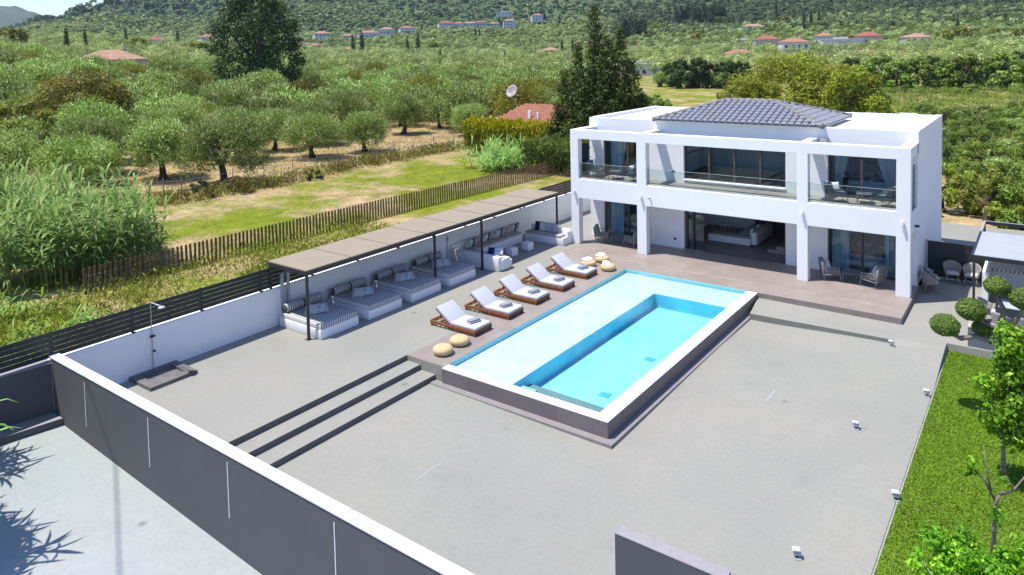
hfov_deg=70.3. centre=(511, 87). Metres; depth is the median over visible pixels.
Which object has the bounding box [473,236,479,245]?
scatter cushion
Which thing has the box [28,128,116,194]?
olive tree
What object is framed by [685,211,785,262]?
sliding door
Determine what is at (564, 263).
sun lounger
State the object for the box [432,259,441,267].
throw pillow
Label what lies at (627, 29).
cypress tree
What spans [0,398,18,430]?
driveway cane
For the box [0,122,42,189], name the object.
olive tree
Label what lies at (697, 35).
valley pine
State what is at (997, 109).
wild shrub
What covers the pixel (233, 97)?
olive tree
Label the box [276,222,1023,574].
courtyard
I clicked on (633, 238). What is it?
lounge chair
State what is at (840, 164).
curtain
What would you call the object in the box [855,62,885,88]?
orchard tree
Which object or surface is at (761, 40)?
village house
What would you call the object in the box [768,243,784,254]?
interior steps
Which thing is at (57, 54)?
olive tree
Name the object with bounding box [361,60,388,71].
olive tree
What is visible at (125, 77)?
olive tree
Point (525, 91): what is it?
olive tree
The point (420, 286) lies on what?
daybed
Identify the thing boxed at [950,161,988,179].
wild shrub
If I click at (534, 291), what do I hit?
rolled towel
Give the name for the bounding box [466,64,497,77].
olive tree
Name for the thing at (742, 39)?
village house
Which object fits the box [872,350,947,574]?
lawn kerb
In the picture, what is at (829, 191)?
lounge chair
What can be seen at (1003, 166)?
wild shrub
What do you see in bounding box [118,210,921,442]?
terrace
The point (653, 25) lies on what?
valley pine
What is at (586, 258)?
folded towel
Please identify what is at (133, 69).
olive tree
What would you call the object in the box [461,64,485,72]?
olive tree
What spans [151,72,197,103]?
olive tree
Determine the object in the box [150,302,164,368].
outdoor shower
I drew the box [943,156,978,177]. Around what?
wild shrub
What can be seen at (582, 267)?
rolled towel
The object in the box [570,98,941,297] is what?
villa
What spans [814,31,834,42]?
village house
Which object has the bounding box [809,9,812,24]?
cypress tree
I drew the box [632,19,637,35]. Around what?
cypress tree
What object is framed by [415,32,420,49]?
cypress tree
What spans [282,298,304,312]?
bolster
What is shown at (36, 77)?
olive tree
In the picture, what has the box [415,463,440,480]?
floor light
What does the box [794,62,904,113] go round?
pine tree
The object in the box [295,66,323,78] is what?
olive tree
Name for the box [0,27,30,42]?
valley pine
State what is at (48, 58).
olive tree
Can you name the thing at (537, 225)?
scatter cushion
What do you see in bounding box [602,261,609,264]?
folded towel
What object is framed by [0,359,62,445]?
dark boundary wall
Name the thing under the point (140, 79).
olive tree
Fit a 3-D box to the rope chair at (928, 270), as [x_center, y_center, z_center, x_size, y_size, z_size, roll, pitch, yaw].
[17.380,7.865,30.210,0.592,0.883,0.689,0,3,17]
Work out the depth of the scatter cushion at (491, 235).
36.48 m
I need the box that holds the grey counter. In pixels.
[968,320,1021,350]
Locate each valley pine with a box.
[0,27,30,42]
[129,37,148,46]
[187,42,207,52]
[427,41,443,48]
[647,23,657,29]
[656,23,666,26]
[691,32,706,43]
[775,16,790,21]
[842,34,853,38]
[933,29,955,43]
[950,25,977,38]
[987,27,1004,38]
[1009,27,1023,38]
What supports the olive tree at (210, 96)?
on the terrain at (268, 210)
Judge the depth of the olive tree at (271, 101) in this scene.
87.86 m
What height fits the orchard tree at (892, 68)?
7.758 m
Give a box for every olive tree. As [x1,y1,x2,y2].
[0,42,17,48]
[0,43,31,56]
[0,44,26,68]
[0,61,10,68]
[0,62,33,103]
[0,100,15,118]
[0,110,54,157]
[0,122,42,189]
[5,48,46,59]
[6,83,44,109]
[7,63,39,89]
[11,53,58,69]
[15,39,56,55]
[17,64,65,89]
[27,55,62,62]
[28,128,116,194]
[29,77,67,89]
[31,72,90,95]
[33,86,99,122]
[39,53,58,59]
[43,111,130,172]
[44,62,74,75]
[49,51,64,59]
[50,96,137,145]
[51,54,98,70]
[59,55,77,61]
[63,65,110,79]
[68,133,126,185]
[73,54,111,69]
[87,77,136,109]
[88,61,131,79]
[98,73,182,112]
[99,60,123,70]
[110,58,141,66]
[111,76,132,83]
[113,61,149,78]
[120,113,197,179]
[122,106,144,143]
[125,76,157,86]
[129,91,188,127]
[130,111,162,146]
[136,67,174,79]
[136,97,210,156]
[141,59,163,69]
[145,53,166,62]
[146,84,182,100]
[149,57,182,71]
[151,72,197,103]
[152,68,173,73]
[153,77,192,95]
[159,55,183,61]
[170,91,205,105]
[171,66,215,100]
[172,111,274,184]
[177,57,198,70]
[185,67,208,74]
[191,53,220,73]
[191,103,216,121]
[192,80,219,101]
[194,100,220,115]
[196,90,225,108]
[198,104,279,161]
[202,70,223,82]
[205,78,249,93]
[211,78,237,87]
[213,86,256,108]
[218,105,246,114]
[230,69,277,90]
[235,85,275,104]
[245,92,296,130]
[246,65,287,90]
[251,91,277,100]
[254,105,296,150]
[261,82,295,94]
[271,84,319,108]
[275,78,288,85]
[279,105,344,158]
[288,74,329,97]
[289,96,341,144]
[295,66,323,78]
[310,80,344,98]
[311,61,344,74]
[316,89,371,137]
[318,72,345,85]
[319,70,335,81]
[320,66,348,77]
[322,88,374,113]
[326,77,360,87]
[331,80,380,113]
[335,108,392,152]
[342,70,365,80]
[348,80,380,111]
[359,72,394,110]
[360,67,392,79]
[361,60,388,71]
[372,89,420,125]
[374,75,417,107]
[378,90,427,133]
[382,63,399,71]
[385,69,413,83]
[388,62,417,74]
[398,72,420,86]
[404,70,447,84]
[405,83,434,120]
[409,61,439,74]
[417,80,445,95]
[420,93,455,127]
[423,69,458,80]
[427,75,486,120]
[430,62,456,71]
[434,80,494,130]
[436,75,464,83]
[443,68,467,77]
[449,101,490,133]
[455,76,477,84]
[457,61,483,69]
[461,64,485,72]
[462,72,483,84]
[462,75,491,92]
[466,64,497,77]
[468,78,498,87]
[468,93,496,118]
[469,70,500,80]
[483,88,506,115]
[485,61,509,69]
[485,72,527,89]
[489,73,551,117]
[491,63,511,72]
[495,69,513,75]
[507,65,531,75]
[512,66,552,81]
[521,61,544,71]
[522,77,556,95]
[528,90,552,103]
[536,69,554,78]
[537,82,561,103]
[539,62,564,71]
[542,79,555,86]
[544,70,571,83]
[546,93,582,107]
[555,63,579,74]
[558,76,598,98]
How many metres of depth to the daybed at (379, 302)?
28.05 m
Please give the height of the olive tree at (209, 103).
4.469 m
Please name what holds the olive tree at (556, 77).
on the terrain at (268, 210)
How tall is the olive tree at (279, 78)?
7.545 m
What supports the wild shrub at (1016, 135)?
on the terrain at (268, 210)
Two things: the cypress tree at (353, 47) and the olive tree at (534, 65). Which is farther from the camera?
the cypress tree at (353, 47)
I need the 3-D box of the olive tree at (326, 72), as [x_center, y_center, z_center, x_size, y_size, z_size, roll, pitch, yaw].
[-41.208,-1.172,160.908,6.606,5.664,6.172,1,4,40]
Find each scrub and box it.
[0,0,720,32]
[587,0,1023,40]
[825,84,1023,208]
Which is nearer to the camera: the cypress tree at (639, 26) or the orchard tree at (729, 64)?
the orchard tree at (729, 64)
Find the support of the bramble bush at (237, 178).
on the terrain at (268, 210)
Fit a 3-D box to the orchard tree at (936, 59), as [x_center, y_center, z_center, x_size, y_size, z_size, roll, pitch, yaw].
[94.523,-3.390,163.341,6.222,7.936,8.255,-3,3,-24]
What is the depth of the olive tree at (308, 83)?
115.14 m
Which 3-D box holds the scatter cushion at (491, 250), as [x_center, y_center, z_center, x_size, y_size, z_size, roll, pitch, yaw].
[-0.921,7.582,33.801,0.440,0.282,0.360,0,3,17]
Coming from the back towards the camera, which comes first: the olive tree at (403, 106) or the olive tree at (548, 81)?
the olive tree at (548, 81)
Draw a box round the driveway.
[0,425,261,574]
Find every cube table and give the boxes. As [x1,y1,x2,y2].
[505,246,517,256]
[521,240,533,250]
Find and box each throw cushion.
[825,259,830,268]
[831,182,839,190]
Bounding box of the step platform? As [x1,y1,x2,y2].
[750,298,899,339]
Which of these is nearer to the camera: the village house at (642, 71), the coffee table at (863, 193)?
the coffee table at (863, 193)
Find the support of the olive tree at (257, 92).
on the terrain at (268, 210)
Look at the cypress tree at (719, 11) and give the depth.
662.82 m
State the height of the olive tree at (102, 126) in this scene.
6.141 m
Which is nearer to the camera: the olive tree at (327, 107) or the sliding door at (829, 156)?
the sliding door at (829, 156)
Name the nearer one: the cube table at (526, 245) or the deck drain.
the deck drain
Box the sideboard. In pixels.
[689,212,707,235]
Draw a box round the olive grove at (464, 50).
[0,0,618,71]
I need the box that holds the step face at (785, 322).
[750,314,890,342]
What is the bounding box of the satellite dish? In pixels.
[506,85,516,109]
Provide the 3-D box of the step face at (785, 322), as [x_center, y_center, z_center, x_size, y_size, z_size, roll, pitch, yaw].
[11.135,8.976,26.529,4.930,0.663,0.001,1,4,37]
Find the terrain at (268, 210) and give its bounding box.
[0,0,1023,365]
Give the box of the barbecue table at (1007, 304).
[998,299,1019,315]
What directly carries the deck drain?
on the deck
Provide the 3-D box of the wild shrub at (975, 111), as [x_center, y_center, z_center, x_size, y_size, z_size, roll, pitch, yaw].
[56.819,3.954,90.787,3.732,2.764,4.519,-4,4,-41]
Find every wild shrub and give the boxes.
[899,105,910,111]
[907,103,938,113]
[923,109,958,127]
[940,105,977,125]
[942,125,994,155]
[942,138,961,163]
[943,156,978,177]
[946,115,1005,139]
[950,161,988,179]
[955,139,1023,169]
[960,109,985,126]
[964,160,1023,199]
[966,127,994,140]
[971,104,999,116]
[976,136,1002,157]
[980,117,1004,127]
[982,156,1022,178]
[985,112,1011,127]
[985,138,1022,156]
[986,108,1003,116]
[987,117,1023,138]
[988,109,1023,130]
[991,154,1013,159]
[995,201,1023,228]
[1004,98,1023,111]
[1010,130,1023,142]
[1011,126,1023,141]
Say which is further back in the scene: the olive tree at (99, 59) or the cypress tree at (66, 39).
the cypress tree at (66, 39)
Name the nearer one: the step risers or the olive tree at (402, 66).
the step risers
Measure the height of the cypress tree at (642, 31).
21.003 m
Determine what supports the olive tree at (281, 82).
on the terrain at (268, 210)
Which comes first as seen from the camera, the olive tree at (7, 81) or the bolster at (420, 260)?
the bolster at (420, 260)
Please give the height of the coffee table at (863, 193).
0.415 m
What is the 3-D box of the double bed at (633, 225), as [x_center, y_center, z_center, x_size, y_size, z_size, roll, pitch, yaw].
[7.532,7.234,39.746,2.000,1.100,2.230,1,4,37]
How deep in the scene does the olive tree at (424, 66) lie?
177.32 m
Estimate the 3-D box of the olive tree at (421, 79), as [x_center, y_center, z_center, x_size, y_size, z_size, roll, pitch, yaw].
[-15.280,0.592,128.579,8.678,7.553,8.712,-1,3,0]
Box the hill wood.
[71,0,450,32]
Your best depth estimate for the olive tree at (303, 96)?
95.47 m
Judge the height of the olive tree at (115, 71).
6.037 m
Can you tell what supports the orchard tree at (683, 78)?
on the terrain at (268, 210)
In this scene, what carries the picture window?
in the villa
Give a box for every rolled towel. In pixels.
[467,317,480,323]
[499,301,512,307]
[527,288,539,293]
[553,276,564,281]
[577,264,588,269]
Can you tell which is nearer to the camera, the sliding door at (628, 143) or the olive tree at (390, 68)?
the sliding door at (628, 143)
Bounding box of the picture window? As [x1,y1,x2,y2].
[684,146,785,187]
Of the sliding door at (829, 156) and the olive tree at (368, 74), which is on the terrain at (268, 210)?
the olive tree at (368, 74)
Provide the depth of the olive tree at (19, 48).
149.60 m
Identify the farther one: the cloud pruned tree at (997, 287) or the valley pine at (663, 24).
the valley pine at (663, 24)
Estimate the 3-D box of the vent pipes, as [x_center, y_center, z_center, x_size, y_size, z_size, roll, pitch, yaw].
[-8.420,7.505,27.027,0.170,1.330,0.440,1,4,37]
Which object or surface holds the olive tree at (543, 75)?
on the terrain at (268, 210)
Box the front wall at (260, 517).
[48,353,474,574]
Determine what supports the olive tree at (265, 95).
on the terrain at (268, 210)
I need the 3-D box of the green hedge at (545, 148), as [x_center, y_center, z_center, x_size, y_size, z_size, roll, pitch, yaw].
[5.285,5.699,60.807,8.966,3.438,4.243,1,4,37]
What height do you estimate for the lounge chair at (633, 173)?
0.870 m
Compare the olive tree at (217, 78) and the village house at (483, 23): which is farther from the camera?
the village house at (483, 23)
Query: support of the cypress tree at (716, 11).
on the terrain at (268, 210)
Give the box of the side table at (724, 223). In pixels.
[720,222,729,230]
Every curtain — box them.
[611,141,626,174]
[611,202,624,234]
[832,229,848,269]
[835,155,848,188]
[877,158,894,192]
[885,235,894,276]
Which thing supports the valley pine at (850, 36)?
on the terrain at (268, 210)
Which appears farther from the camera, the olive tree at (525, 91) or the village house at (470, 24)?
the village house at (470, 24)
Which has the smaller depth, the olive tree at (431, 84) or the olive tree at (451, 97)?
the olive tree at (451, 97)
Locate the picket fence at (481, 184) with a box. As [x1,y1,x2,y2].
[82,160,566,294]
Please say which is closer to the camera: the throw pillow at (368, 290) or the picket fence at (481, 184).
the throw pillow at (368, 290)
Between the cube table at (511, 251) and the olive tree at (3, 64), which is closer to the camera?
the cube table at (511, 251)
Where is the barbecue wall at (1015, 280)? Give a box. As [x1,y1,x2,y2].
[982,261,1023,300]
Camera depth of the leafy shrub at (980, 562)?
12.55 m
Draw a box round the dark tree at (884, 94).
[848,79,892,112]
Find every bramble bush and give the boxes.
[183,179,218,198]
[226,175,256,192]
[305,168,323,180]
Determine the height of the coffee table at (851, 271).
0.415 m
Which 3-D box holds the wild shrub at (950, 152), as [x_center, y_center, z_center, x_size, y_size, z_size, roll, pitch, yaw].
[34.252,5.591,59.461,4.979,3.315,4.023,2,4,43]
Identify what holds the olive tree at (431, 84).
on the terrain at (268, 210)
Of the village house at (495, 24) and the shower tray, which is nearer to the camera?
the shower tray
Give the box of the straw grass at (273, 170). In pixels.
[3,123,463,205]
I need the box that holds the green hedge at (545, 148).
[519,133,589,175]
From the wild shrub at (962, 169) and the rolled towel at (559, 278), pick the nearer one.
the rolled towel at (559, 278)
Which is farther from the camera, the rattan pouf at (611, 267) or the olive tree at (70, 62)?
the olive tree at (70, 62)
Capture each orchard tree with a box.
[651,71,668,86]
[657,63,676,86]
[666,58,695,88]
[666,70,685,83]
[683,57,709,88]
[701,63,719,88]
[709,71,729,88]
[718,60,737,88]
[729,61,753,82]
[841,57,860,68]
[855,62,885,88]
[867,54,899,81]
[879,58,923,92]
[897,56,938,92]
[917,55,948,86]
[925,56,975,88]
[941,53,987,94]
[971,57,1008,89]
[981,51,1023,90]
[1003,51,1023,81]
[1008,59,1023,91]
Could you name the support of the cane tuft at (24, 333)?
on the terrain at (268, 210)
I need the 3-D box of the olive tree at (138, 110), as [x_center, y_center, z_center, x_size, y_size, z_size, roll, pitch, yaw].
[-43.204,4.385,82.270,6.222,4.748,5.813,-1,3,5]
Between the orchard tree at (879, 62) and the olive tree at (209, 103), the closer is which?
the olive tree at (209, 103)
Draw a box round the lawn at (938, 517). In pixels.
[875,353,1023,574]
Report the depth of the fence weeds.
60.32 m
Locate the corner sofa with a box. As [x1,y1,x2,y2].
[708,222,772,246]
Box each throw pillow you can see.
[304,304,317,314]
[316,302,329,313]
[351,287,363,297]
[363,285,374,295]
[394,272,404,281]
[405,271,415,280]
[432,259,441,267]
[442,258,451,266]
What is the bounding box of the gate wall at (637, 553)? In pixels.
[614,525,730,574]
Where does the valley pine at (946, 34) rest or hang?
on the terrain at (268, 210)
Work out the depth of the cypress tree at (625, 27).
537.87 m
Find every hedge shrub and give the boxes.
[941,162,983,215]
[960,167,1023,220]
[996,161,1023,229]
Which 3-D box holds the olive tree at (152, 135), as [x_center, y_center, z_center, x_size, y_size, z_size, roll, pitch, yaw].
[-29.599,5.067,61.553,6.294,6.059,6.538,-4,4,-41]
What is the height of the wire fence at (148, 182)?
2.179 m
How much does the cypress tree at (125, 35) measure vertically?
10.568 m
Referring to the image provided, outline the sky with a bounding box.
[0,0,120,16]
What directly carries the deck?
on the terrace
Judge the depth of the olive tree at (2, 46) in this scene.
154.50 m
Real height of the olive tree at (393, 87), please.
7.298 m
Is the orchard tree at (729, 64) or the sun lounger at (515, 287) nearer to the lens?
the sun lounger at (515, 287)
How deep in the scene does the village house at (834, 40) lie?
358.70 m
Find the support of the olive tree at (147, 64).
on the terrain at (268, 210)
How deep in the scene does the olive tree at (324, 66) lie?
173.33 m
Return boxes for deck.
[408,237,918,366]
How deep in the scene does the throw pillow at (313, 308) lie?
26.60 m
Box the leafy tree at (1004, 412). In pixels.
[968,318,1023,477]
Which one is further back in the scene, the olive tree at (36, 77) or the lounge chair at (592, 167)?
the olive tree at (36, 77)
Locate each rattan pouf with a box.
[433,343,452,355]
[450,334,469,346]
[581,260,595,266]
[595,255,609,262]
[600,263,615,270]
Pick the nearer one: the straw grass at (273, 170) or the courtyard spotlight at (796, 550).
the courtyard spotlight at (796, 550)
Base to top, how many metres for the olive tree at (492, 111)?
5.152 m
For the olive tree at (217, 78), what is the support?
on the terrain at (268, 210)
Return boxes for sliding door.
[604,140,635,176]
[605,201,630,238]
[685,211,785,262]
[828,155,895,201]
[828,228,895,279]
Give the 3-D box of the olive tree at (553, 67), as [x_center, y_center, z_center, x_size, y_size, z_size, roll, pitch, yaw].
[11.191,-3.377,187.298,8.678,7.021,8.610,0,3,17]
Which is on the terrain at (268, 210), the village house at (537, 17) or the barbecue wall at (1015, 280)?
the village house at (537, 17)
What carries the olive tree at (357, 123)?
on the terrain at (268, 210)
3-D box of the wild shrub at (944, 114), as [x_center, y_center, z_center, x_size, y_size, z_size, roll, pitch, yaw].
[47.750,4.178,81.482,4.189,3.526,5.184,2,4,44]
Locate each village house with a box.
[77,46,147,66]
[149,35,167,48]
[198,34,218,47]
[312,30,329,43]
[340,33,355,39]
[357,29,379,37]
[378,26,394,35]
[398,26,415,33]
[437,21,453,28]
[454,21,463,27]
[464,22,475,27]
[475,20,487,27]
[489,22,499,27]
[496,11,511,16]
[503,19,515,27]
[530,13,542,21]
[540,46,558,56]
[616,61,659,75]
[723,47,755,59]
[734,38,748,45]
[740,23,764,33]
[752,34,780,51]
[778,36,810,55]
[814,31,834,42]
[820,37,863,51]
[851,48,876,58]
[854,30,881,47]
[899,32,932,48]
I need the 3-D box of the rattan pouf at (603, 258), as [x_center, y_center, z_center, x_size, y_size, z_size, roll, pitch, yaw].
[4.234,8.014,34.134,0.690,0.275,0.690,-1,3,6]
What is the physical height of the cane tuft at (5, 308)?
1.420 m
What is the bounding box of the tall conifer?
[542,3,652,165]
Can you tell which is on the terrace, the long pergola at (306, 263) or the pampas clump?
the long pergola at (306, 263)
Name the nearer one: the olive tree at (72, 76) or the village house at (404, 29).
the olive tree at (72, 76)
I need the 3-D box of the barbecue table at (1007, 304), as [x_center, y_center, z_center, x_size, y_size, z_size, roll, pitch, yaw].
[18.628,8.139,25.510,2.600,0.765,0.950,1,4,37]
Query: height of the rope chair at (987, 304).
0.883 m
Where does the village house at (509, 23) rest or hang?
on the terrain at (268, 210)
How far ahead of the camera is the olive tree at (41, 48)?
162.54 m
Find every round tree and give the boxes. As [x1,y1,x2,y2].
[646,93,665,105]
[664,98,672,106]
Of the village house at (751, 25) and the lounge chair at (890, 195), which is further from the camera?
the village house at (751, 25)
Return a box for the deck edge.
[409,269,919,363]
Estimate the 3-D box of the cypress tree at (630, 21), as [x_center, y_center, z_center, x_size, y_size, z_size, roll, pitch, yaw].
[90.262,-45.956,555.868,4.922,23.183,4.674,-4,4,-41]
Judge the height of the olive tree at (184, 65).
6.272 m
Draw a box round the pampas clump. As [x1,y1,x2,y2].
[452,134,543,172]
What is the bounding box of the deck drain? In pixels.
[590,254,891,307]
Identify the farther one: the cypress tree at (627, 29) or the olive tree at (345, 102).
the cypress tree at (627, 29)
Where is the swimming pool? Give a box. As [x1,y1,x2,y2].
[430,269,756,448]
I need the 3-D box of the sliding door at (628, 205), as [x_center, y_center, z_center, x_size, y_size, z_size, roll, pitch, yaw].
[6.053,6.734,37.947,2.650,2.348,0.124,1,4,37]
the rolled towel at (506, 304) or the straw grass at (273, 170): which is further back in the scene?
the straw grass at (273, 170)
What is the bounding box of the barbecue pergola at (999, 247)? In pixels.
[971,220,1023,297]
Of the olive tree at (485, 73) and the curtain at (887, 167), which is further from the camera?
the olive tree at (485, 73)
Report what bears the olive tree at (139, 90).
on the terrain at (268, 210)
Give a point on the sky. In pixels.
(42, 7)
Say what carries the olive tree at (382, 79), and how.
on the terrain at (268, 210)
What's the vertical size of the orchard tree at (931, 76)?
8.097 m
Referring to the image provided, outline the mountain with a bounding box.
[0,6,42,26]
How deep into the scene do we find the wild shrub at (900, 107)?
103.87 m
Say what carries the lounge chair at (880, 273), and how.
on the deck
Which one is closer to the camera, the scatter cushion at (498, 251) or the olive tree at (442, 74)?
the scatter cushion at (498, 251)
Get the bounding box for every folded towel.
[581,257,592,260]
[595,252,605,256]
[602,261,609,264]
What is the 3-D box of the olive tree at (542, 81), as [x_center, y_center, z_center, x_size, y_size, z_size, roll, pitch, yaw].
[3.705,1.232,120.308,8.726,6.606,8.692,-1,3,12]
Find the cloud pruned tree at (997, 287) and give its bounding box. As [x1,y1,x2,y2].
[929,276,1023,396]
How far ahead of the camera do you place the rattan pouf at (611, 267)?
32.57 m
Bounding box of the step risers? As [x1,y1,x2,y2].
[228,355,434,467]
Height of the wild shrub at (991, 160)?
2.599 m
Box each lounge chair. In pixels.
[586,159,604,176]
[593,224,610,243]
[623,165,636,180]
[623,231,636,247]
[818,257,841,281]
[823,180,847,201]
[859,266,887,289]
[872,186,895,205]
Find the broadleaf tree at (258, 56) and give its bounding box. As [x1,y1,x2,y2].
[203,0,308,84]
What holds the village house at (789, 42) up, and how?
on the terrain at (268, 210)
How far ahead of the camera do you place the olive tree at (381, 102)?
101.26 m
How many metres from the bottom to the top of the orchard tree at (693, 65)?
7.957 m
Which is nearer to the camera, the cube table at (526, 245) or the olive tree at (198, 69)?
the cube table at (526, 245)
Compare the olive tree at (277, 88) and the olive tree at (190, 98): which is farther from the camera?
the olive tree at (277, 88)
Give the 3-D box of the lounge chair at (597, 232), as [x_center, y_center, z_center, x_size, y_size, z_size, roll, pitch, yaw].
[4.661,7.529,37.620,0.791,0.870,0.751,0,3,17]
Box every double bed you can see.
[624,158,636,171]
[625,218,636,232]
[846,161,885,194]
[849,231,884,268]
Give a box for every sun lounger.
[430,300,491,336]
[464,286,523,319]
[493,274,549,304]
[521,263,574,291]
[545,252,596,279]
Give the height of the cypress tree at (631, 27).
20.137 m
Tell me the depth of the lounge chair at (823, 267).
30.68 m
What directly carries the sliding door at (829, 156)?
in the villa
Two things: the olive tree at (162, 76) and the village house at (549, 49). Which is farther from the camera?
the village house at (549, 49)
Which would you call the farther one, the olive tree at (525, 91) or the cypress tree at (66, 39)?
the cypress tree at (66, 39)
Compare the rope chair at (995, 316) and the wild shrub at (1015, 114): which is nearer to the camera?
the rope chair at (995, 316)
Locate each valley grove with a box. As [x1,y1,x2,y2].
[14,4,616,39]
[613,2,1023,72]
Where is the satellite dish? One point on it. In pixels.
(511, 90)
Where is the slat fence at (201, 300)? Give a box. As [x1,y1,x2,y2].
[0,180,570,373]
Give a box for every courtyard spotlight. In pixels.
[792,546,801,560]
[852,420,858,430]
[888,339,893,346]
[891,489,900,501]
[923,388,929,397]
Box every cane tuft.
[0,287,50,319]
[0,307,62,346]
[61,296,124,333]
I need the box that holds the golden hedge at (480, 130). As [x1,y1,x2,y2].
[462,114,581,156]
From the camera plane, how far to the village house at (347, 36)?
618.78 m
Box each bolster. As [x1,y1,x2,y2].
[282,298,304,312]
[302,292,322,305]
[330,282,350,295]
[348,277,366,289]
[374,268,391,279]
[390,263,406,274]
[412,255,428,265]
[427,251,441,261]
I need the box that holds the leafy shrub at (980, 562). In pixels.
[904,519,1023,574]
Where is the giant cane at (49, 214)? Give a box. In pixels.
[0,156,181,297]
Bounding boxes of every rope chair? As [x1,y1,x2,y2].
[920,270,938,293]
[923,266,939,288]
[943,260,961,284]
[962,262,981,287]
[977,297,995,314]
[990,311,1013,324]
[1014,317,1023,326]
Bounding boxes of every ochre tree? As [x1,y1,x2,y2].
[0,98,63,159]
[7,69,138,140]
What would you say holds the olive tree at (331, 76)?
on the terrain at (268, 210)
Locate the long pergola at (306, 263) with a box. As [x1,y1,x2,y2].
[268,188,558,340]
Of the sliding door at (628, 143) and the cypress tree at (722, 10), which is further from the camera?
the cypress tree at (722, 10)
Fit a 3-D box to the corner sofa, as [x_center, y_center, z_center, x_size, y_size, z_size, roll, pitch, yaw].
[11.961,7.396,37.840,2.490,0.788,3.175,1,4,37]
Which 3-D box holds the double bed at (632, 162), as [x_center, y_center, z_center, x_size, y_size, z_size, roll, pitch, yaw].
[7.442,3.939,39.715,2.000,1.100,2.230,1,4,37]
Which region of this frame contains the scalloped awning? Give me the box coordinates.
[990,261,1023,274]
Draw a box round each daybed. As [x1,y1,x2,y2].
[280,300,358,339]
[328,285,401,319]
[371,270,440,301]
[410,258,475,286]
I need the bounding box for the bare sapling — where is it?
[961,445,1023,556]
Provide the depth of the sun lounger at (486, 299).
27.80 m
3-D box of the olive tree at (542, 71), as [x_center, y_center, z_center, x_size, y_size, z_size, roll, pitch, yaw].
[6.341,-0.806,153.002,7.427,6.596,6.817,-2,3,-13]
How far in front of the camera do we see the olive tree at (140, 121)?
76.89 m
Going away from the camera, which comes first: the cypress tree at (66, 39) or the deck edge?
the deck edge
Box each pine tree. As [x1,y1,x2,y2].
[714,78,781,99]
[723,47,870,111]
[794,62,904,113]
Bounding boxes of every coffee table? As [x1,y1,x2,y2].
[608,170,622,178]
[610,233,627,239]
[841,268,862,283]
[856,191,871,204]
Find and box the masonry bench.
[449,222,571,271]
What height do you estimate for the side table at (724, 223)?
0.513 m
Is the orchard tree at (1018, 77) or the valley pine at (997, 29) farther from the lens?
the valley pine at (997, 29)
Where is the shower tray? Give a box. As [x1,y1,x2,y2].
[129,360,197,391]
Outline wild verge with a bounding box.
[0,211,399,367]
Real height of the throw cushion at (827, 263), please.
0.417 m
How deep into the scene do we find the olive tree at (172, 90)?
105.28 m
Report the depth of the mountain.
3477.29 m
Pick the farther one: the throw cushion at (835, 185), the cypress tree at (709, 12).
the cypress tree at (709, 12)
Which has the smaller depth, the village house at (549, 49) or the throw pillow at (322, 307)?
the throw pillow at (322, 307)
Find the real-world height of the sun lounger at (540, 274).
0.736 m
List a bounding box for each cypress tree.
[62,26,70,47]
[82,29,88,46]
[124,28,127,44]
[175,29,178,41]
[350,34,356,49]
[359,30,364,49]
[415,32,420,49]
[623,18,626,40]
[625,17,628,41]
[628,13,631,36]
[630,17,633,35]
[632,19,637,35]
[638,18,641,34]
[640,16,644,34]
[642,18,647,37]
[675,9,679,22]
[678,6,683,22]
[684,3,688,21]
[691,5,697,21]
[696,5,700,20]
[701,5,706,22]
[707,4,712,22]
[710,4,714,24]
[714,4,718,21]
[717,3,720,17]
[720,5,724,21]
[774,1,777,16]
[802,11,805,28]
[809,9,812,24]
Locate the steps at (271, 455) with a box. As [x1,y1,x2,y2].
[234,360,434,464]
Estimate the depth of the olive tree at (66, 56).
166.18 m
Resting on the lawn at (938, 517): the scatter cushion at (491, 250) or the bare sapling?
the bare sapling
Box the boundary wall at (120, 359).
[46,192,590,412]
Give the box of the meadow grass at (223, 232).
[17,149,540,293]
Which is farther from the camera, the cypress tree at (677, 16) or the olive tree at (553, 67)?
the cypress tree at (677, 16)
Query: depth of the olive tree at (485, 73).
152.24 m
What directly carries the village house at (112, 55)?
on the terrain at (268, 210)
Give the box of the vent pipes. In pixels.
[278,271,289,308]
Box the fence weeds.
[120,140,477,207]
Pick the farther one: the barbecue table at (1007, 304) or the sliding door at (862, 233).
the sliding door at (862, 233)
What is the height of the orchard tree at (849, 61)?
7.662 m
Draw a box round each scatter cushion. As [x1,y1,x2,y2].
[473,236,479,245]
[487,247,494,254]
[489,231,494,239]
[494,248,502,254]
[535,221,543,229]
[539,221,544,230]
[544,222,551,231]
[550,223,557,232]
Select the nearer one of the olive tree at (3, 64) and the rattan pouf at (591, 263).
the rattan pouf at (591, 263)
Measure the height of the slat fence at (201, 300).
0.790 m
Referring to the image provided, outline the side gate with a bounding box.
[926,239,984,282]
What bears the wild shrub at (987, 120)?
on the terrain at (268, 210)
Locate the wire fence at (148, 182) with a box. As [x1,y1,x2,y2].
[108,133,462,205]
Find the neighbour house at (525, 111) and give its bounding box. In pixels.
[497,103,588,122]
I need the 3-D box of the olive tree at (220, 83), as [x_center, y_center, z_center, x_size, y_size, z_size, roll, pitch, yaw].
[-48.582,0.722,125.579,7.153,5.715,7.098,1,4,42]
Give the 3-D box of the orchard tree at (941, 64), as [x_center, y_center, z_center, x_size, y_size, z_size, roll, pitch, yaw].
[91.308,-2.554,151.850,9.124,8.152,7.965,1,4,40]
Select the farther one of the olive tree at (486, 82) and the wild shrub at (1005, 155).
the olive tree at (486, 82)

